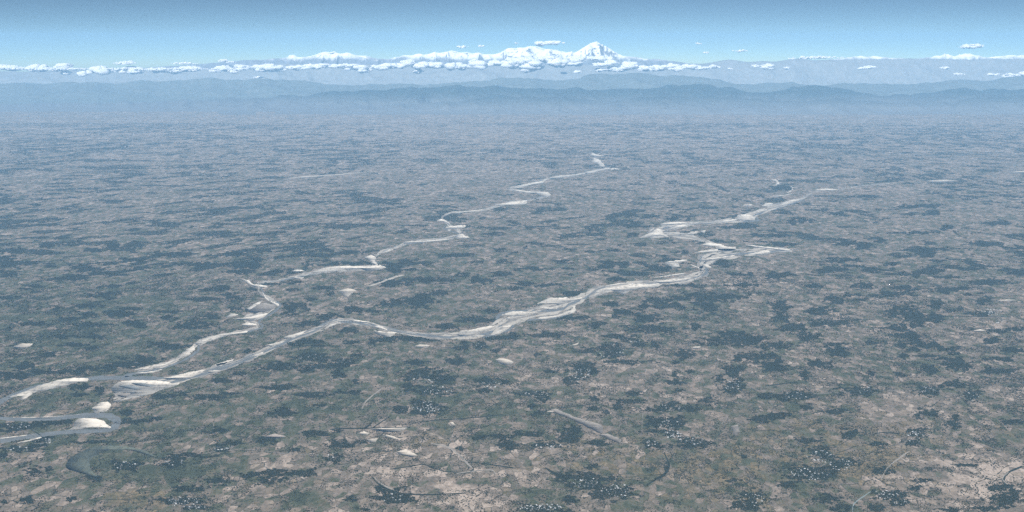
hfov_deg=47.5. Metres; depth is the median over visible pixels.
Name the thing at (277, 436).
bare patch
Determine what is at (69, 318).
tree grove
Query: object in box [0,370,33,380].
tree grove
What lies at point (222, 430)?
tree grove
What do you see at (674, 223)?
sandbar
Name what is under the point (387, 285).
tree grove
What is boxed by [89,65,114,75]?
cloud
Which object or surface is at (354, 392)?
tree grove
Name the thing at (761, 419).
tree grove
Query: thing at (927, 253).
tree grove
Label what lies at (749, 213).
sandbank
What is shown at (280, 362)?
tree grove
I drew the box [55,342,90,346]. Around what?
tree grove
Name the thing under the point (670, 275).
sandbar
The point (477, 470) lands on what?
path
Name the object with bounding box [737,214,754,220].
sandbar
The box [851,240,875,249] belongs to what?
tree grove
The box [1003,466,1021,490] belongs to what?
stream
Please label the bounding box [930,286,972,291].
tree grove
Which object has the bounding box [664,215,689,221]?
tree grove
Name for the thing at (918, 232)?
tree grove
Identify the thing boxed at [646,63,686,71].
cloud
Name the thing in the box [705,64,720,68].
cloud
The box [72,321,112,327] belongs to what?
tree grove
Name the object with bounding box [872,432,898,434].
stream
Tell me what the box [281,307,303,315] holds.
tree grove
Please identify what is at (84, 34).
sky
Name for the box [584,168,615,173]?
sandbar
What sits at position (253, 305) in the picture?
sandbar
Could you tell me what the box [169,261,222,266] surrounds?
tree grove
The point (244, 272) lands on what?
tree grove
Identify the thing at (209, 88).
hills
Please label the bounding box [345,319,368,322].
sandbar
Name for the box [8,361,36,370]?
tree grove
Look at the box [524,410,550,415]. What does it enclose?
tree grove
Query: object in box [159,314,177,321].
tree grove
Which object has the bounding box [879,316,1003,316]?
stream
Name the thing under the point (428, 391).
tree grove
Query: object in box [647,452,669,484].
stream
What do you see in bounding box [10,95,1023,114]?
hills
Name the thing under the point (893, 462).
path
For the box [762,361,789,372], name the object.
tree grove
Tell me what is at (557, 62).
cloud
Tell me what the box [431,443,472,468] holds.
path
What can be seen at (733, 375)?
tree grove
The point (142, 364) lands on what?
tree grove
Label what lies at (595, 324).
tree grove
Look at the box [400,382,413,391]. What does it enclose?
tree grove
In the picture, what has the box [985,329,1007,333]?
tree grove
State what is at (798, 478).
tree grove
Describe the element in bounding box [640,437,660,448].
tree grove
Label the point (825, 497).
tree grove
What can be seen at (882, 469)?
tree grove
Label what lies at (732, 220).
sandbar
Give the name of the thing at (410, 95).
hills
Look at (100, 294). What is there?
tree grove
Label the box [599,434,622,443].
fallow field
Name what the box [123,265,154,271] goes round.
tree grove
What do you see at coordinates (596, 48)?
snow mountains
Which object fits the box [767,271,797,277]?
tree grove
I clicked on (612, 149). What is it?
floodplain
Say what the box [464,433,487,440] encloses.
tree grove
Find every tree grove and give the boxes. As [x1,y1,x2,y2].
[0,246,29,256]
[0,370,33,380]
[0,444,48,452]
[1,422,33,430]
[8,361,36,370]
[9,321,53,327]
[20,284,45,289]
[23,465,42,475]
[26,367,66,376]
[27,421,47,427]
[31,436,54,443]
[35,419,67,426]
[38,349,60,358]
[40,276,90,282]
[46,334,84,338]
[55,316,78,320]
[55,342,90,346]
[59,368,92,374]
[62,274,94,279]
[67,310,99,318]
[67,383,93,391]
[69,439,123,444]
[71,303,105,308]
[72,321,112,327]
[76,266,102,273]
[76,366,130,371]
[83,291,121,299]
[86,334,106,339]
[95,362,140,369]
[102,242,122,249]
[103,309,135,317]
[105,460,143,472]
[108,361,146,366]
[118,257,152,260]
[118,354,166,363]
[120,417,151,425]
[121,318,143,325]
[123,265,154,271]
[129,460,144,466]
[145,252,195,256]
[147,343,192,349]
[150,340,169,345]
[151,391,196,399]
[155,494,213,504]
[158,309,182,313]
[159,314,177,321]
[159,455,185,468]
[166,452,217,457]
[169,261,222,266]
[171,484,209,492]
[174,320,213,327]
[176,325,220,328]
[183,504,210,510]
[186,296,219,301]
[187,286,230,291]
[190,394,237,400]
[198,477,238,485]
[203,426,228,433]
[210,439,243,446]
[213,285,233,292]
[222,268,256,274]
[223,251,243,257]
[232,262,259,268]
[238,471,262,480]
[247,468,289,478]
[250,362,301,371]
[255,436,280,445]
[256,476,288,485]
[263,406,297,417]
[266,382,296,392]
[268,361,297,366]
[281,300,311,311]
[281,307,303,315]
[281,320,325,326]
[284,391,331,397]
[284,468,316,477]
[285,338,331,346]
[289,352,333,362]
[293,364,322,369]
[297,428,332,436]
[308,361,349,369]
[312,285,337,291]
[315,247,346,252]
[316,261,379,265]
[316,311,344,320]
[320,439,367,447]
[321,453,342,463]
[331,356,358,366]
[331,369,347,380]
[332,389,362,395]
[335,326,360,333]
[343,249,368,255]
[344,305,369,314]
[350,350,369,356]
[367,297,423,309]
[368,486,428,503]
[373,279,411,287]
[374,336,400,342]
[377,265,401,272]
[391,276,438,282]
[392,405,409,413]
[393,366,449,383]
[396,335,434,341]
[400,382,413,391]
[401,293,431,309]
[402,384,457,396]
[403,359,424,366]
[404,358,431,364]
[405,408,435,414]
[406,293,439,305]
[407,337,446,341]
[409,398,451,414]
[415,277,460,283]
[420,373,468,385]
[421,289,452,295]
[429,323,458,329]
[438,252,474,257]
[446,356,465,365]
[453,315,495,323]
[453,340,473,352]
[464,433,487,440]
[466,276,495,284]
[468,340,487,349]
[471,376,508,386]
[475,387,492,393]
[485,334,524,341]
[485,433,521,439]
[494,439,519,450]
[502,503,580,511]
[511,389,556,396]
[512,430,556,437]
[513,266,554,271]
[522,330,579,338]
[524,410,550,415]
[531,439,568,450]
[532,282,562,287]
[532,394,550,402]
[544,470,613,482]
[554,314,582,321]
[554,427,583,445]
[557,289,583,296]
[562,374,584,386]
[562,495,579,504]
[564,362,598,377]
[564,479,606,492]
[565,361,597,370]
[569,424,581,434]
[570,314,592,320]
[572,347,597,352]
[578,438,612,446]
[581,369,604,376]
[583,321,607,328]
[586,483,642,502]
[592,342,633,362]
[599,476,624,481]
[601,333,624,337]
[604,358,660,365]
[608,398,645,403]
[612,308,647,315]
[614,322,688,334]
[615,334,641,342]
[622,390,643,396]
[630,312,664,323]
[631,339,650,347]
[637,406,669,413]
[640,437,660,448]
[641,296,671,303]
[642,264,670,272]
[642,418,664,429]
[650,302,686,310]
[650,400,693,411]
[652,414,687,428]
[653,265,677,272]
[657,429,684,437]
[662,282,706,287]
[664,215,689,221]
[664,378,687,384]
[666,435,715,449]
[671,291,732,305]
[672,347,696,360]
[672,404,702,411]
[688,301,719,314]
[694,331,771,347]
[698,396,718,405]
[711,259,742,267]
[712,293,751,302]
[714,329,745,337]
[717,381,746,394]
[721,362,739,378]
[723,282,761,287]
[724,497,765,511]
[725,377,745,384]
[732,351,775,364]
[733,487,766,503]
[739,334,770,342]
[746,414,777,423]
[750,233,790,237]
[750,339,796,351]
[756,360,793,371]
[756,392,773,399]
[758,411,793,418]
[761,351,775,360]
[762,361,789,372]
[766,296,794,311]
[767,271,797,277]
[768,391,817,400]
[769,308,789,322]
[772,463,855,480]
[775,323,807,333]
[775,473,833,484]
[775,481,798,488]
[779,217,816,224]
[795,437,824,443]
[797,332,819,342]
[801,445,837,458]
[802,306,839,314]
[805,307,826,314]
[809,319,854,327]
[810,266,856,274]
[811,361,836,368]
[812,492,847,503]
[813,257,864,262]
[813,408,851,415]
[819,293,848,304]
[820,211,853,216]
[823,342,848,347]
[823,457,861,468]
[826,346,848,355]
[829,502,855,511]
[832,239,855,246]
[832,386,887,396]
[839,427,866,439]
[850,280,873,289]
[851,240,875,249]
[858,503,889,511]
[863,340,876,346]
[863,441,887,447]
[868,465,895,474]
[871,290,920,297]
[871,488,907,500]
[877,323,914,331]
[882,271,914,275]
[883,305,923,318]
[886,230,935,235]
[888,331,917,339]
[889,495,910,506]
[890,285,922,291]
[893,340,912,347]
[896,204,940,208]
[901,313,936,327]
[901,438,923,446]
[903,246,980,250]
[905,427,931,437]
[907,335,921,345]
[910,341,942,348]
[912,384,939,397]
[912,407,938,419]
[917,264,944,274]
[917,364,942,374]
[918,248,935,257]
[924,311,946,323]
[925,299,944,309]
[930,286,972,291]
[932,346,965,351]
[937,379,966,389]
[939,356,973,367]
[944,418,961,429]
[946,361,974,371]
[947,349,964,358]
[960,386,985,402]
[961,240,991,245]
[963,310,995,315]
[971,506,999,511]
[973,295,993,304]
[976,278,1018,285]
[977,482,1014,491]
[978,356,1013,361]
[980,367,1018,373]
[981,336,1003,343]
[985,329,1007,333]
[987,488,1023,509]
[998,416,1023,424]
[999,347,1023,353]
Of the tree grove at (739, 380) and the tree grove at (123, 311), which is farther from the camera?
the tree grove at (123, 311)
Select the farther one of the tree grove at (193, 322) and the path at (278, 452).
the tree grove at (193, 322)
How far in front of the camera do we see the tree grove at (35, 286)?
47719.98 m
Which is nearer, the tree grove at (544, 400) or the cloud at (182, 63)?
the tree grove at (544, 400)
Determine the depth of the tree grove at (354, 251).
55563.80 m
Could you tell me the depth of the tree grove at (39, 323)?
41521.71 m
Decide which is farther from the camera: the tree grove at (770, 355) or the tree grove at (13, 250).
the tree grove at (13, 250)
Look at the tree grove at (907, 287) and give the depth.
47359.20 m
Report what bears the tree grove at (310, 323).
on the ground
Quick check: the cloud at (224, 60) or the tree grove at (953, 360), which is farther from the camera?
the cloud at (224, 60)
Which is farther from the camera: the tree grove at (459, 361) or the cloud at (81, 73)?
the cloud at (81, 73)
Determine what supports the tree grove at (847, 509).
on the ground
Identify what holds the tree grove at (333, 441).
on the ground
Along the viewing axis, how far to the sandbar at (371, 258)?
53862.78 m
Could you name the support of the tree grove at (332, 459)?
on the ground
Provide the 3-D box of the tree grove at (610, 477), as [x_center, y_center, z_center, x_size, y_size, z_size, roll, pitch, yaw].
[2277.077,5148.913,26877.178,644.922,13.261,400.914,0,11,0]
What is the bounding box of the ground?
[0,111,1023,511]
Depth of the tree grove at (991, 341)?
39188.73 m
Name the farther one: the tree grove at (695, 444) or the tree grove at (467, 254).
the tree grove at (467, 254)
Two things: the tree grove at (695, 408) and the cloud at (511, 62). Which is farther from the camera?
the cloud at (511, 62)
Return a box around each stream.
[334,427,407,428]
[372,477,465,494]
[390,461,512,472]
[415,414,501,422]
[545,467,566,476]
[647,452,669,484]
[765,381,796,385]
[822,319,874,320]
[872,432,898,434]
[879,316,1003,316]
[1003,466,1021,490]
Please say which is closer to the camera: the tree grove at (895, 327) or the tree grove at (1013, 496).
the tree grove at (1013, 496)
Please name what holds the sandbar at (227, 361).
on the ground
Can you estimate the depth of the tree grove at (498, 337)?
39531.57 m
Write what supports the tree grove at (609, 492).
on the ground
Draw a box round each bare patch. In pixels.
[13,343,31,348]
[264,434,285,438]
[283,171,371,178]
[339,288,355,296]
[366,275,404,286]
[367,438,377,441]
[370,428,405,431]
[383,435,397,438]
[397,449,417,456]
[414,344,429,346]
[496,358,512,364]
[929,180,957,182]
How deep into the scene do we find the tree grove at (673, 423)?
30898.53 m
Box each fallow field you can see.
[549,408,602,433]
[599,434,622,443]
[731,425,739,435]
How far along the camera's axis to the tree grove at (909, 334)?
39975.47 m
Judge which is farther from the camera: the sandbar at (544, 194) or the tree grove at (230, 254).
the sandbar at (544, 194)
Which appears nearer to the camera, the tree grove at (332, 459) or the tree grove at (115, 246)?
the tree grove at (332, 459)
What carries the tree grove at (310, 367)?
on the ground
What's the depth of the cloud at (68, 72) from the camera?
214501.55 m
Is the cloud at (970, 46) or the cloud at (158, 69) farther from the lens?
the cloud at (970, 46)
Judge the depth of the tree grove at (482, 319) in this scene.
42108.62 m
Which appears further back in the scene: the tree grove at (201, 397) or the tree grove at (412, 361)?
the tree grove at (412, 361)
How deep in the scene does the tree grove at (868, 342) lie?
38918.91 m
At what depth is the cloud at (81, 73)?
214958.78 m
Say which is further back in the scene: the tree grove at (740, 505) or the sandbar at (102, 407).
the sandbar at (102, 407)
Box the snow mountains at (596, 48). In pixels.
[50,41,1023,71]
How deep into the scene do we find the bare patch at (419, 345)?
38586.31 m
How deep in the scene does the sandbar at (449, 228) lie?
62710.91 m
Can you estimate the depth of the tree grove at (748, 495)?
25900.57 m
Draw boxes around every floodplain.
[114,247,786,398]
[139,167,618,370]
[593,143,629,166]
[648,182,895,246]
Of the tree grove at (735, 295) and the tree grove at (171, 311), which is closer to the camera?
the tree grove at (171, 311)
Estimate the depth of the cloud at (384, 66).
213706.61 m
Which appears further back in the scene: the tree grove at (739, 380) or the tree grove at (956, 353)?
the tree grove at (956, 353)
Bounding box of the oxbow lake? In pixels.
[65,446,157,476]
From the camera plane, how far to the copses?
36188.64 m
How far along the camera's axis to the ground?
44887.51 m
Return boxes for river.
[0,249,796,442]
[119,385,140,389]
[124,174,581,376]
[132,383,153,386]
[483,311,575,337]
[663,195,807,231]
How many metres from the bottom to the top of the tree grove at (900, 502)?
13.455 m
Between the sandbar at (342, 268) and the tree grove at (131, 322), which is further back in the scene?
the sandbar at (342, 268)
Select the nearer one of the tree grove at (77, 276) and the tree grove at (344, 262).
the tree grove at (77, 276)
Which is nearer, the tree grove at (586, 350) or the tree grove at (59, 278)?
the tree grove at (586, 350)
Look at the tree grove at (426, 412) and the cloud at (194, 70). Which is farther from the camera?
the cloud at (194, 70)
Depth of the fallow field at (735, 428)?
30291.76 m
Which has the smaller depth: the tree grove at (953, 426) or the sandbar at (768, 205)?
the tree grove at (953, 426)
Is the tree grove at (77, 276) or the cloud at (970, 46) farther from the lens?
the cloud at (970, 46)
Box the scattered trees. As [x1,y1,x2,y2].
[0,275,1023,511]
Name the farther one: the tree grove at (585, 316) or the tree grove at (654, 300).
the tree grove at (654, 300)
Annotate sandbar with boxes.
[8,378,88,399]
[13,414,80,418]
[18,437,41,442]
[68,418,110,429]
[92,402,110,413]
[111,380,178,401]
[133,346,194,370]
[135,369,161,373]
[163,370,204,379]
[195,331,247,345]
[217,359,233,365]
[232,313,266,320]
[242,279,266,286]
[242,323,256,325]
[247,301,261,309]
[262,292,278,305]
[267,341,283,346]
[283,331,304,338]
[311,265,385,272]
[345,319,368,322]
[364,255,377,264]
[373,330,396,336]
[403,239,450,243]
[445,225,465,230]
[452,209,489,213]
[456,234,469,238]
[456,326,494,336]
[491,325,511,334]
[493,200,526,204]
[501,311,537,319]
[508,189,550,196]
[513,179,545,187]
[536,297,582,309]
[536,306,575,318]
[550,173,585,178]
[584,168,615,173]
[592,158,604,166]
[594,283,659,293]
[600,283,623,286]
[640,229,667,237]
[654,273,684,277]
[657,274,698,282]
[661,222,690,224]
[665,260,686,267]
[669,225,686,229]
[694,249,748,252]
[700,255,736,260]
[703,243,735,250]
[719,219,735,222]
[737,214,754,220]
[748,245,791,251]
[750,250,770,254]
[753,203,772,212]
[779,200,798,205]
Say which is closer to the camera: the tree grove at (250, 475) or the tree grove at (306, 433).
the tree grove at (250, 475)
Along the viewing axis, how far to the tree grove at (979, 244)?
57720.69 m
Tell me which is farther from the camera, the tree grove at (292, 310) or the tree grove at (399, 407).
the tree grove at (292, 310)
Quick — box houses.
[6,308,1002,474]
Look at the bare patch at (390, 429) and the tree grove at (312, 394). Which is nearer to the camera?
the bare patch at (390, 429)
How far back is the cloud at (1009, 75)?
212955.50 m
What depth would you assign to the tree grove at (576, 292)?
46581.29 m
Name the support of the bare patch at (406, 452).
on the ground
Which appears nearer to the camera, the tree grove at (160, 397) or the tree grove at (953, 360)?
the tree grove at (160, 397)
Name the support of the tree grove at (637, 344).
on the ground
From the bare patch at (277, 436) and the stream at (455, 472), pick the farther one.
the bare patch at (277, 436)
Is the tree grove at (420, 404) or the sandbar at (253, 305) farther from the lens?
the sandbar at (253, 305)
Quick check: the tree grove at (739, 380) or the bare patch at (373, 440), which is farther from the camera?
the tree grove at (739, 380)
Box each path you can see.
[230,448,331,455]
[362,389,380,408]
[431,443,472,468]
[457,469,495,473]
[881,452,907,478]
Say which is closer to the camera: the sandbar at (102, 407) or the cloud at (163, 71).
the sandbar at (102, 407)
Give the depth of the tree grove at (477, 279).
48926.12 m
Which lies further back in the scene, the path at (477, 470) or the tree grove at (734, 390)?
the tree grove at (734, 390)
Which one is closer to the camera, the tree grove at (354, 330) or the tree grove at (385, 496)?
the tree grove at (385, 496)
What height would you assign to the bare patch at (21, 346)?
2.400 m
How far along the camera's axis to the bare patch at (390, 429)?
30290.55 m
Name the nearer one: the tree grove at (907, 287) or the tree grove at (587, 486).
the tree grove at (587, 486)
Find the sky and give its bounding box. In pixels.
[0,0,1023,71]
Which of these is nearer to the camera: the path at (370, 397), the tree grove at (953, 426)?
the tree grove at (953, 426)
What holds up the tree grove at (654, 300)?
on the ground
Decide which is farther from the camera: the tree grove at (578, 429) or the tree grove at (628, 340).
the tree grove at (628, 340)
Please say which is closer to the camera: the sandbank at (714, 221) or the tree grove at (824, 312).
the tree grove at (824, 312)
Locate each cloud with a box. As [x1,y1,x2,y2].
[0,64,21,70]
[0,67,87,70]
[25,64,48,71]
[50,63,73,71]
[61,70,71,74]
[76,71,87,76]
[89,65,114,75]
[109,67,204,70]
[113,60,135,64]
[114,66,143,74]
[152,67,168,72]
[167,70,183,73]
[171,62,197,64]
[180,66,200,71]
[206,66,293,70]
[209,64,240,73]
[218,59,233,62]
[234,64,249,70]
[250,63,286,71]
[286,63,357,70]
[342,64,372,73]
[371,63,407,70]
[400,59,415,65]
[411,61,443,68]
[412,69,423,73]
[444,62,467,70]
[467,58,487,69]
[487,56,533,68]
[518,58,544,72]
[534,40,564,45]
[538,55,590,67]
[586,55,618,66]
[590,66,626,71]
[620,61,648,71]
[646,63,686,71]
[681,64,709,69]
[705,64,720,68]
[760,63,774,69]
[788,56,844,58]
[857,65,876,69]
[958,44,983,48]
[987,73,999,75]
[1001,73,1020,76]
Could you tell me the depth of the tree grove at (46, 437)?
29517.52 m
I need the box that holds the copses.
[0,185,1023,511]
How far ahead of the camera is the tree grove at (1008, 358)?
36879.14 m
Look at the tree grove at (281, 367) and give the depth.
36002.80 m
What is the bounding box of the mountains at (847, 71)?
[0,58,1023,85]
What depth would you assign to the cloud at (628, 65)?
214455.52 m
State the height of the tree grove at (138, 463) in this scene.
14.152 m
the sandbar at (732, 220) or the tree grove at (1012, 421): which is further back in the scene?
the sandbar at (732, 220)
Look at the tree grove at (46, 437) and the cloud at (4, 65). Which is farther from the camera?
the cloud at (4, 65)
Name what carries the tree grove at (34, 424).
on the ground
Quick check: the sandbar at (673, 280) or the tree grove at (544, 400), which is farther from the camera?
the sandbar at (673, 280)
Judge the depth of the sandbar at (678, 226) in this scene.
63045.00 m
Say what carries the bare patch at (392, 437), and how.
on the ground
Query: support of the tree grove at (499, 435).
on the ground
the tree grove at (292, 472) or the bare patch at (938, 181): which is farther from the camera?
the bare patch at (938, 181)
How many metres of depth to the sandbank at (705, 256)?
46284.41 m
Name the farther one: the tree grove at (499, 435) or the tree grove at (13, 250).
the tree grove at (13, 250)
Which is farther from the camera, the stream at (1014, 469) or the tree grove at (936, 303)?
the tree grove at (936, 303)
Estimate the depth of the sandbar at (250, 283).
48163.28 m
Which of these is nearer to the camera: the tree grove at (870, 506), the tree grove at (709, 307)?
the tree grove at (870, 506)
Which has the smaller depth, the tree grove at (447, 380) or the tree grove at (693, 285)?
the tree grove at (447, 380)
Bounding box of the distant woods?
[0,123,1023,275]
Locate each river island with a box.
[117,393,130,396]
[248,303,275,312]
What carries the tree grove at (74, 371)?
on the ground
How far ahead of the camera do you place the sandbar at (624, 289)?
47582.33 m
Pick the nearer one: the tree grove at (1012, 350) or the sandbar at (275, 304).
the tree grove at (1012, 350)
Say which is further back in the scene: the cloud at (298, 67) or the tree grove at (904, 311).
the cloud at (298, 67)
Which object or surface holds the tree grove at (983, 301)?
on the ground
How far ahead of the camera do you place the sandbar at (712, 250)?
55898.10 m
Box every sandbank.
[113,251,791,398]
[119,249,791,392]
[137,169,617,371]
[151,167,608,365]
[155,247,789,380]
[178,169,598,359]
[650,187,851,242]
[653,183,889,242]
[655,183,884,242]
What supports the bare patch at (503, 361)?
on the ground
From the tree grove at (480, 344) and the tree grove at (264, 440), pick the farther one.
the tree grove at (480, 344)
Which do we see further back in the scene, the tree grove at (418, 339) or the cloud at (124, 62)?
the cloud at (124, 62)
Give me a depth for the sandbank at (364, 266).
52204.92 m
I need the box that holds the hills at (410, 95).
[0,84,1023,111]
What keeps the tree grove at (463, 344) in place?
on the ground
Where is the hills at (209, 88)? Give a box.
[0,73,1023,103]
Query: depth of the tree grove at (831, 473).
27390.29 m

